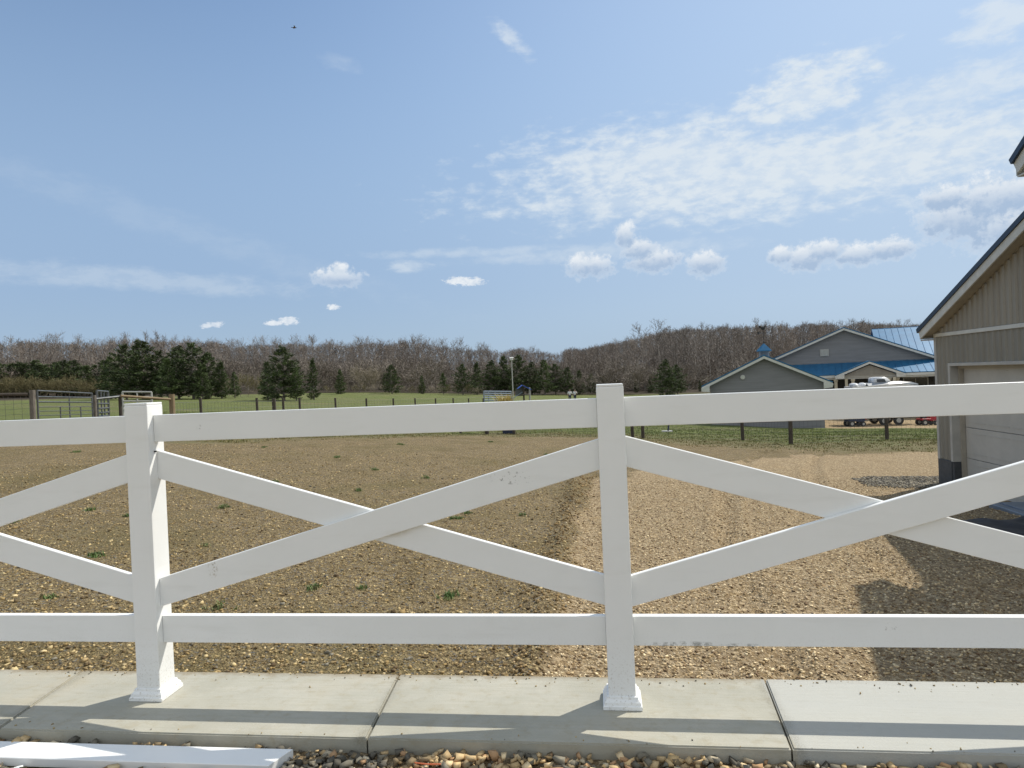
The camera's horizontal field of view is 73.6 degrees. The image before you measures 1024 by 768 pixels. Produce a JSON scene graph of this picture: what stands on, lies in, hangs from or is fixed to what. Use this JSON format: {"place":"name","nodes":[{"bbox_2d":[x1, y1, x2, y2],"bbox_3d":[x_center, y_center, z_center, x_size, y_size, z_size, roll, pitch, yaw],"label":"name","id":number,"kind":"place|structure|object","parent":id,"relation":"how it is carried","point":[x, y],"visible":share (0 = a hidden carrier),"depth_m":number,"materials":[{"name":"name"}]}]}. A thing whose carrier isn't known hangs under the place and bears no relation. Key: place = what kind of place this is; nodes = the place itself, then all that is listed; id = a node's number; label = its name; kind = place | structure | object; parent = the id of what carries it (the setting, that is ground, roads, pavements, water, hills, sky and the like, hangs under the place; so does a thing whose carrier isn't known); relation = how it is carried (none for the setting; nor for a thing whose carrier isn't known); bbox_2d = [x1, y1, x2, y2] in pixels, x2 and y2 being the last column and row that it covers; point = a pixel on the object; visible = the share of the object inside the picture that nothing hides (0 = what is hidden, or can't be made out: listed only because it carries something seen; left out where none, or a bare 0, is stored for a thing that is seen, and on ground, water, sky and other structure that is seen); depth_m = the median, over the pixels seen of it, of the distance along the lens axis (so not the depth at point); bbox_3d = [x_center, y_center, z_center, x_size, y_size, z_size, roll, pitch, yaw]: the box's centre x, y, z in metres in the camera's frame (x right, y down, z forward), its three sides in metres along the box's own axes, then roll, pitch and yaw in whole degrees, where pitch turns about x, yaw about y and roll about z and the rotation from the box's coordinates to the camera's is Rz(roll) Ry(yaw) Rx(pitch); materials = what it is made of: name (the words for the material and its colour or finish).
{"place":"outdoors","nodes":[
{"label":"outdoors","id":0,"kind":"place"},
{"bbox_2d":[0,348,1023,767],"bbox_3d":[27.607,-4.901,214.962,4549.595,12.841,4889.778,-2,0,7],"label":"ground","id":1,"kind":"structure","parent":0,"point":[838,468],"depth_m":7.68,"materials":[{"name":"soil"}]},
{"bbox_2d":[0,362,14,397],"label":"pine tree","id":2,"kind":"object","parent":1,"relation":"on","point":[4,375],"visible":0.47,"depth_m":107.84,"materials":[{"name":"green plant"}]},
{"bbox_2d":[0,374,16,392],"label":"shrub","id":3,"kind":"object","parent":1,"relation":"on","point":[2,381],"visible":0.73,"depth_m":101.99,"materials":[{"name":"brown plant"}]},
{"bbox_2d":[0,335,18,362],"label":"bare tree","id":4,"kind":"object","parent":1,"relation":"on","point":[13,350],"visible":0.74,"depth_m":170.29,"materials":[{"name":"grey plant"}]},
{"bbox_2d":[3,362,21,396],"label":"pine tree","id":5,"kind":"object","parent":1,"relation":"on","point":[10,365],"visible":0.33,"depth_m":109.74,"materials":[{"name":"green plant"}]},
{"bbox_2d":[0,390,35,420],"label":"pasture fence","id":6,"kind":"object","parent":1,"relation":"on","point":[32,400],"visible":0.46,"depth_m":16.94,"materials":[{"name":"brown wood"}]},
{"bbox_2d":[5,374,32,397],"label":"shrub","id":7,"kind":"object","parent":1,"relation":"on","point":[13,382],"visible":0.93,"depth_m":101.46,"materials":[{"name":"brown plant"}]},
{"bbox_2d":[13,362,45,396],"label":"pine tree","id":8,"kind":"object","parent":1,"relation":"on","point":[23,366],"visible":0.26,"depth_m":110.95,"materials":[{"name":"green plant"}]},
{"bbox_2d":[13,360,49,393],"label":"pine tree","id":9,"kind":"object","parent":1,"relation":"on","point":[33,362],"visible":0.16,"depth_m":110.74,"materials":[{"name":"green plant"}]},
{"bbox_2d":[21,374,44,392],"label":"shrub","id":10,"kind":"object","parent":1,"relation":"on","point":[32,380],"visible":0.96,"depth_m":101.80,"materials":[{"name":"brown plant"}]},
{"bbox_2d":[16,364,60,396],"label":"pine tree","id":11,"kind":"object","parent":1,"relation":"on","point":[39,374],"visible":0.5,"depth_m":106.90,"materials":[{"name":"green plant"}]},
{"bbox_2d":[39,592,59,598],"bbox_3d":[-3.926,1.794,5.808,0.138,0.059,0.116,-3,1,-41],"label":"weed tuft","id":12,"kind":"object","parent":1,"relation":"on","point":[51,596],"visible":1,"depth_m":5.80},
{"bbox_2d":[41,377,64,390],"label":"shrub","id":13,"kind":"object","parent":1,"relation":"on","point":[50,380],"visible":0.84,"depth_m":102.08,"materials":[{"name":"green plant"}]},
{"bbox_2d":[43,362,66,395],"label":"pine tree","id":14,"kind":"object","parent":1,"relation":"on","point":[53,367],"visible":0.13,"depth_m":111.72,"materials":[{"name":"green plant"}]},
{"bbox_2d":[45,332,66,360],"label":"bare tree","id":15,"kind":"object","parent":1,"relation":"on","point":[57,344],"visible":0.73,"depth_m":165.23,"materials":[{"name":"grey plant"}]},
{"bbox_2d":[37,360,77,395],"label":"pine tree","id":16,"kind":"object","parent":1,"relation":"on","point":[62,367],"visible":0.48,"depth_m":109.28,"materials":[{"name":"green plant"}]},
{"bbox_2d":[58,375,77,395],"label":"shrub","id":17,"kind":"object","parent":1,"relation":"on","point":[69,384],"visible":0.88,"depth_m":101.65,"materials":[{"name":"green plant"}]},
{"bbox_2d":[52,376,84,395],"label":"shrub","id":18,"kind":"object","parent":1,"relation":"on","point":[67,383],"visible":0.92,"depth_m":101.65,"materials":[{"name":"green plant"}]},
{"bbox_2d":[58,359,82,395],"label":"pine tree","id":19,"kind":"object","parent":1,"relation":"on","point":[74,363],"visible":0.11,"depth_m":113.85,"materials":[{"name":"green plant"}]},
{"bbox_2d":[61,366,91,395],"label":"pine tree","id":20,"kind":"object","parent":1,"relation":"on","point":[79,368],"visible":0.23,"depth_m":110.85,"materials":[{"name":"green plant"}]},
{"bbox_2d":[70,365,99,396],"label":"pine tree","id":21,"kind":"object","parent":1,"relation":"on","point":[85,369],"visible":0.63,"depth_m":106.83,"materials":[{"name":"green plant"}]},
{"bbox_2d":[93,395,96,416],"bbox_3d":[-11.991,1.028,19.706,0.099,1.420,0.104,-2,0,7],"label":"gate post","id":22,"kind":"object","parent":1,"relation":"on","point":[95,405],"visible":0.34,"depth_m":19.67,"materials":[{"name":"brown wood"}]},
{"bbox_2d":[36,390,93,418],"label":"tube gate","id":23,"kind":"structure","parent":22,"relation":"attached to","point":[60,414],"depth_m":18.29,"materials":[{"name":"metal"}]},
{"bbox_2d":[86,551,107,558],"bbox_3d":[-4.252,1.736,6.979,0.242,0.069,0.196,-2,0,7],"label":"weed tuft","id":24,"kind":"object","parent":1,"relation":"on","point":[94,554],"visible":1,"depth_m":6.98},
{"bbox_2d":[89,360,107,390],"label":"pine tree","id":25,"kind":"object","parent":1,"relation":"on","point":[101,364],"visible":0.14,"depth_m":109.15,"materials":[{"name":"green plant"}]},
{"bbox_2d":[96,390,109,416],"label":"walk gate","id":26,"kind":"structure","parent":1,"relation":"on","point":[104,407],"depth_m":20.45,"materials":[{"name":"metal"}]},
{"bbox_2d":[94,355,117,398],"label":"pine tree","id":27,"kind":"object","parent":1,"relation":"on","point":[109,361],"visible":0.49,"depth_m":89.57,"materials":[{"name":"green plant"}]},
{"bbox_2d":[118,394,122,415],"bbox_3d":[-11.769,1.038,20.606,0.099,1.461,0.104,-2,0,7],"label":"gate post","id":28,"kind":"object","parent":1,"relation":"on","point":[120,406],"visible":0.34,"depth_m":20.56,"materials":[{"name":"brown wood"}]},
{"bbox_2d":[120,395,170,400],"bbox_3d":[-11.325,0.425,21.200,0.080,0.257,1.609,-2,1,29],"label":"wooden rail","id":29,"kind":"object","parent":28,"relation":"attached to","point":[143,397],"visible":1,"depth_m":21.13,"materials":[{"name":"beige wood"}]},
{"bbox_2d":[95,343,150,399],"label":"pine tree","id":30,"kind":"object","parent":1,"relation":"on","point":[117,365],"visible":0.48,"depth_m":83.32,"materials":[{"name":"green plant"}]},
{"bbox_2d":[109,339,163,399],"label":"pine tree","id":31,"kind":"object","parent":1,"relation":"on","point":[138,367],"visible":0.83,"depth_m":81.14,"materials":[{"name":"green plant"}]},
{"bbox_2d":[121,391,152,415],"bbox_3d":[-14.213,1.006,26.003,1.169,1.523,0.068,-2,0,0],"label":"livestock panel","id":32,"kind":"object","parent":1,"relation":"on","point":[136,392],"visible":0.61,"depth_m":25.98,"materials":[{"name":"metal"}]},
{"bbox_2d":[141,349,172,394],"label":"pine tree","id":33,"kind":"object","parent":1,"relation":"on","point":[159,353],"visible":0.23,"depth_m":83.63,"materials":[{"name":"green plant"}]},
{"bbox_2d":[149,358,185,397],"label":"pine tree","id":34,"kind":"object","parent":1,"relation":"on","point":[161,389],"visible":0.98,"depth_m":77.70,"materials":[{"name":"green plant"}]},
{"bbox_2d":[149,345,205,398],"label":"pine tree","id":35,"kind":"object","parent":1,"relation":"on","point":[174,357],"visible":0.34,"depth_m":81.59,"materials":[{"name":"green plant"}]},
{"bbox_2d":[156,342,224,398],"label":"pine tree","id":36,"kind":"object","parent":1,"relation":"on","point":[191,377],"visible":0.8,"depth_m":79.50,"materials":[{"name":"green plant"}]},
{"bbox_2d":[188,364,213,398],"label":"pine tree","id":37,"kind":"object","parent":1,"relation":"on","point":[197,394],"visible":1,"depth_m":77.87,"materials":[{"name":"green plant"}]},
{"bbox_2d":[187,351,227,398],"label":"pine tree","id":38,"kind":"object","parent":1,"relation":"on","point":[210,366],"visible":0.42,"depth_m":80.81,"materials":[{"name":"green plant"}]},
{"bbox_2d":[201,599,236,612],"bbox_3d":[-2.360,1.786,5.485,0.307,0.054,0.228,-2,1,42],"label":"weed tuft","id":39,"kind":"object","parent":1,"relation":"on","point":[218,606],"visible":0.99,"depth_m":5.51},
{"bbox_2d":[211,360,232,398],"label":"pine tree","id":40,"kind":"object","parent":1,"relation":"on","point":[222,394],"visible":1,"depth_m":79.87,"materials":[{"name":"green plant"}]},
{"bbox_2d":[227,372,241,396],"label":"pine tree","id":41,"kind":"object","parent":1,"relation":"on","point":[234,382],"visible":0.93,"depth_m":81.96,"materials":[{"name":"green plant"}]},
{"bbox_2d":[242,374,257,394],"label":"shrub","id":42,"kind":"object","parent":1,"relation":"on","point":[250,379],"visible":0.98,"depth_m":89.83,"materials":[{"name":"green plant"}]},
{"bbox_2d":[257,361,277,399],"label":"pine tree","id":43,"kind":"object","parent":1,"relation":"on","point":[263,384],"visible":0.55,"depth_m":73.84,"materials":[{"name":"green plant"}]},
{"bbox_2d":[256,345,311,400],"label":"pine tree","id":44,"kind":"object","parent":1,"relation":"on","point":[285,382],"visible":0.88,"depth_m":71.51,"materials":[{"name":"green plant"}]},
{"bbox_2d":[287,333,301,359],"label":"bare tree","id":45,"kind":"object","parent":1,"relation":"on","point":[295,342],"visible":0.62,"depth_m":146.25,"materials":[{"name":"grey plant"}]},
{"bbox_2d":[287,368,306,400],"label":"pine tree","id":46,"kind":"object","parent":1,"relation":"on","point":[293,376],"visible":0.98,"depth_m":70.82,"materials":[{"name":"green plant"}]},
{"bbox_2d":[0,337,601,390],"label":"woods","id":47,"kind":"object","parent":1,"relation":"on","point":[41,354],"visible":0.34,"depth_m":152.61,"materials":[{"name":"plant"}]},
{"bbox_2d":[306,358,321,399],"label":"pine tree","id":48,"kind":"object","parent":1,"relation":"on","point":[312,383],"visible":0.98,"depth_m":75.89,"materials":[{"name":"green plant"}]},
{"bbox_2d":[305,582,322,591],"bbox_3d":[-1.747,1.772,5.988,0.130,0.057,0.183,-2,0,7],"label":"weed tuft","id":49,"kind":"object","parent":1,"relation":"on","point":[314,587],"visible":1,"depth_m":5.98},
{"bbox_2d":[169,394,483,413],"bbox_3d":[-7.851,1.328,39.105,2.669,2.526,34.813,-2,0,14],"label":"pasture fence","id":50,"kind":"object","parent":1,"relation":"on","point":[172,405],"visible":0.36,"depth_m":31.47,"materials":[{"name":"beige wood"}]},
{"bbox_2d":[334,369,346,393],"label":"pine tree","id":51,"kind":"object","parent":1,"relation":"on","point":[341,386],"visible":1,"depth_m":94.84,"materials":[{"name":"green plant"}]},
{"bbox_2d":[336,342,357,388],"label":"bare tree","id":52,"kind":"object","parent":1,"relation":"on","point":[346,352],"visible":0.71,"depth_m":142.37,"materials":[{"name":"grey plant"}]},
{"bbox_2d":[348,365,371,392],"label":"shrub","id":53,"kind":"object","parent":1,"relation":"on","point":[357,373],"visible":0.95,"depth_m":103.65,"materials":[{"name":"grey plant"}]},
{"bbox_2d":[354,336,368,389],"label":"bare tree","id":54,"kind":"object","parent":1,"relation":"on","point":[361,348],"visible":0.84,"depth_m":141.81,"materials":[{"name":"grey plant"}]},
{"bbox_2d":[351,368,381,390],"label":"shrub","id":55,"kind":"object","parent":1,"relation":"on","point":[363,374],"visible":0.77,"depth_m":104.12,"materials":[{"name":"brown plant"}]},
{"bbox_2d":[362,364,385,389],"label":"shrub","id":56,"kind":"object","parent":1,"relation":"on","point":[374,373],"visible":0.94,"depth_m":104.08,"materials":[{"name":"grey plant"}]},
{"bbox_2d":[379,364,403,393],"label":"pine tree","id":57,"kind":"object","parent":1,"relation":"on","point":[389,384],"visible":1,"depth_m":96.87,"materials":[{"name":"green plant"}]},
{"bbox_2d":[0,344,787,393],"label":"undergrowth","id":58,"kind":"object","parent":1,"relation":"on","point":[411,373],"visible":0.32,"depth_m":115.19,"materials":[{"name":"plant"}]},
{"bbox_2d":[410,334,428,365],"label":"bare tree","id":59,"kind":"object","parent":1,"relation":"on","point":[420,349],"visible":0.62,"depth_m":150.62,"materials":[{"name":"grey plant"}]},
{"bbox_2d":[418,375,426,393],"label":"pine tree","id":60,"kind":"object","parent":1,"relation":"on","point":[421,385],"visible":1,"depth_m":99.88,"materials":[{"name":"green plant"}]},
{"bbox_2d":[437,373,449,393],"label":"pine tree","id":61,"kind":"object","parent":1,"relation":"on","point":[442,376],"visible":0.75,"depth_m":103.90,"materials":[{"name":"green plant"}]},
{"bbox_2d":[436,337,455,364],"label":"bare tree","id":62,"kind":"object","parent":1,"relation":"on","point":[443,346],"visible":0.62,"depth_m":161.04,"materials":[{"name":"grey plant"}]},
{"bbox_2d":[435,589,459,600],"bbox_3d":[-0.522,1.797,5.857,0.166,0.062,0.233,-2,1,42],"label":"weed tuft","id":63,"kind":"object","parent":1,"relation":"on","point":[447,594],"visible":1,"depth_m":5.86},
{"bbox_2d":[450,337,470,369],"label":"bare tree","id":64,"kind":"object","parent":1,"relation":"on","point":[458,352],"visible":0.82,"depth_m":145.60,"materials":[{"name":"grey plant"}]},
{"bbox_2d":[450,363,477,394],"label":"pine tree","id":65,"kind":"object","parent":1,"relation":"on","point":[463,375],"visible":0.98,"depth_m":99.80,"materials":[{"name":"green plant"}]},
{"bbox_2d":[468,361,484,394],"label":"pine tree","id":66,"kind":"object","parent":1,"relation":"on","point":[476,374],"visible":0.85,"depth_m":105.82,"materials":[{"name":"green plant"}]},
{"bbox_2d":[478,360,508,394],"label":"pine tree","id":67,"kind":"object","parent":1,"relation":"on","point":[493,376],"visible":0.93,"depth_m":109.65,"materials":[{"name":"green plant"}]},
{"bbox_2d":[483,391,511,401],"bbox_3d":[-1.297,1.380,64.004,0.118,1.677,4.817,-2,1,32],"label":"corral panel","id":68,"kind":"object","parent":1,"relation":"on","point":[488,395],"visible":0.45,"depth_m":63.28,"materials":[{"name":"grey metal"}]},
{"bbox_2d":[494,356,513,394],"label":"pine tree","id":69,"kind":"object","parent":1,"relation":"on","point":[502,359],"visible":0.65,"depth_m":111.69,"materials":[{"name":"green plant"}]},
{"bbox_2d":[0,735,1019,767],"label":"loose stones","id":70,"kind":"object","parent":1,"relation":"on","point":[448,759],"visible":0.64,"depth_m":2.89,"materials":[{"name":"gravel"}]},
{"bbox_2d":[0,741,292,767],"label":"loose rail","id":71,"kind":"object","parent":70,"relation":"on","point":[55,755],"visible":1,"depth_m":3.01,"materials":[{"name":"white plastic"}]},
{"bbox_2d":[0,670,1023,767],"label":"concrete kerb","id":72,"kind":"structure","parent":1,"relation":"on","point":[772,721],"depth_m":3.19,"materials":[{"name":"concrete"}]},
{"bbox_2d":[0,382,1023,710],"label":"crossbuck fence","id":73,"kind":"object","parent":72,"relation":"on","point":[150,586],"visible":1,"depth_m":3.31,"materials":[{"name":"white plastic"}]},
{"bbox_2d":[503,354,539,391],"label":"pine tree","id":74,"kind":"object","parent":1,"relation":"on","point":[516,380],"visible":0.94,"depth_m":109.63,"materials":[{"name":"green plant"}]},
{"bbox_2d":[512,385,530,400],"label":"playset","id":75,"kind":"object","parent":1,"relation":"on","point":[519,391],"visible":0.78,"depth_m":72.43,"materials":[{"name":"blue wood"}]},
{"bbox_2d":[523,362,542,394],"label":"pine tree","id":76,"kind":"object","parent":1,"relation":"on","point":[531,366],"visible":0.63,"depth_m":111.57,"materials":[{"name":"green plant"}]},
{"bbox_2d":[487,474,599,675],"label":"soil clods","id":77,"kind":"object","parent":1,"relation":"on","point":[541,647],"visible":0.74,"depth_m":7.24,"materials":[{"name":"soil"}]},
{"bbox_2d":[531,359,556,394],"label":"pine tree","id":78,"kind":"object","parent":1,"relation":"on","point":[543,363],"visible":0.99,"depth_m":109.84,"materials":[{"name":"green plant"}]},
{"bbox_2d":[162,411,936,455],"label":"rough grass","id":79,"kind":"structure","parent":1,"relation":"on","point":[845,433],"depth_m":25.47,"materials":[{"name":"plant"}]},
{"bbox_2d":[541,363,566,394],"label":"pine tree","id":80,"kind":"object","parent":1,"relation":"on","point":[555,367],"visible":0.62,"depth_m":113.75,"materials":[{"name":"green plant"}]},
{"bbox_2d":[556,367,577,393],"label":"pine tree","id":81,"kind":"object","parent":1,"relation":"on","point":[566,371],"visible":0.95,"depth_m":111.78,"materials":[{"name":"green plant"}]},
{"bbox_2d":[574,370,586,394],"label":"pine tree","id":82,"kind":"object","parent":1,"relation":"on","point":[579,378],"visible":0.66,"depth_m":113.89,"materials":[{"name":"green plant"}]},
{"bbox_2d":[585,373,595,393],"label":"pine tree","id":83,"kind":"object","parent":1,"relation":"on","point":[590,389],"visible":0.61,"depth_m":115.74,"materials":[{"name":"green plant"}]},
{"bbox_2d":[647,359,683,394],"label":"pine tree","id":84,"kind":"object","parent":1,"relation":"on","point":[667,377],"visible":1,"depth_m":99.67,"materials":[{"name":"green plant"}]},
{"bbox_2d":[667,364,688,394],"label":"pine tree","id":85,"kind":"object","parent":1,"relation":"on","point":[677,376],"visible":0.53,"depth_m":103.71,"materials":[{"name":"green plant"}]},
{"bbox_2d":[486,417,934,444],"bbox_3d":[8.646,1.477,23.733,21.252,1.970,3.507,-2,0,16],"label":"pasture fence","id":86,"kind":"object","parent":1,"relation":"on","point":[790,428],"visible":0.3,"depth_m":22.56,"materials":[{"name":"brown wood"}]},
{"bbox_2d":[559,319,920,391],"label":"hill woods","id":87,"kind":"object","parent":1,"relation":"on","point":[679,341],"visible":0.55,"depth_m":139.91,"materials":[{"name":"plant"}]},
{"bbox_2d":[701,326,832,427],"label":"garage","id":88,"kind":"structure","parent":1,"relation":"on","point":[764,371],"depth_m":44.83,"materials":[{"name":"grey"}]},
{"bbox_2d":[774,326,934,388],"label":"porch house","id":89,"kind":"structure","parent":1,"relation":"on","point":[841,358],"depth_m":57.32,"materials":[{"name":"grey"}]},
{"bbox_2d":[903,377,928,385],"bbox_3d":[33.014,0.236,55.951,1.800,1.600,0.054,-2,0,23],"label":"window","id":90,"kind":"structure","parent":89,"relation":"in","point":[921,381],"depth_m":55.84,"materials":[{"name":"black glass"}]},
{"bbox_2d":[843,419,865,426],"bbox_3d":[23.415,2.422,46.706,1.246,0.925,0.816,-2,0,-1],"label":"lawn tractor","id":91,"kind":"object","parent":1,"relation":"on","point":[851,423],"visible":0.67,"depth_m":46.47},
{"bbox_2d":[865,417,918,424],"bbox_3d":[26.416,2.436,47.831,5.578,0.720,1.980,-2,0,7],"label":"boat trailer","id":92,"kind":"object","parent":1,"relation":"on","point":[900,420],"visible":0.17,"depth_m":47.02,"materials":[{"name":"black metal"}]},
{"bbox_2d":[844,377,917,388],"bbox_3d":[25.991,0.861,47.864,4.655,2.742,1.900,-2,0,7],"label":"motor boat","id":93,"kind":"object","parent":92,"relation":"on","point":[879,382],"visible":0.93,"depth_m":47.27,"materials":[{"name":"white plastic"}]},
{"bbox_2d":[915,416,936,425],"bbox_3d":[28.120,2.320,46.311,1.246,0.925,0.816,-2,0,-1],"label":"lawn tractor","id":94,"kind":"object","parent":1,"relation":"on","point":[926,420],"visible":0.75,"depth_m":46.11,"materials":[{"name":"red paint"}]},
{"bbox_2d":[916,136,1023,501],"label":"garage building","id":95,"kind":"structure","parent":1,"relation":"on","point":[971,325],"depth_m":10.59,"materials":[{"name":"wood"}]},
{"bbox_2d":[963,368,1023,501],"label":"garage door","id":96,"kind":"structure","parent":95,"relation":"in","point":[991,444],"depth_m":10.66,"materials":[{"name":"beige metal"}]},
{"bbox_2d":[962,516,1023,535],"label":"ground sheet","id":97,"kind":"object","parent":1,"relation":"on","point":[1015,526],"visible":0.73,"depth_m":8.63,"materials":[{"name":"plastic"}]},
{"bbox_2d":[989,502,1023,515],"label":"door apron","id":98,"kind":"object","parent":1,"relation":"on","point":[1015,508],"depth_m":9.54,"materials":[{"name":"grey concrete"}]},
{"bbox_2d":[0,0,1023,366],"label":"sky","id":99,"kind":"structure","parent":0,"point":[552,176],"materials":[{"name":"blue"}]},
{"bbox_2d":[14,670,1022,751],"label":"spilled grit","id":100,"kind":"object","parent":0,"point":[535,686],"visible":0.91,"depth_m":3.44,"materials":[{"name":"gravel"}]},
{"bbox_2d":[503,479,1023,683],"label":"driveway gravel","id":101,"kind":"structure","parent":0,"point":[815,653],"depth_m":5.87,"materials":[{"name":"gravel"}]},
{"bbox_2d":[851,476,939,489],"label":"dark gravel","id":102,"kind":"structure","parent":0,"point":[909,482],"depth_m":12.33,"materials":[{"name":"gravel"}]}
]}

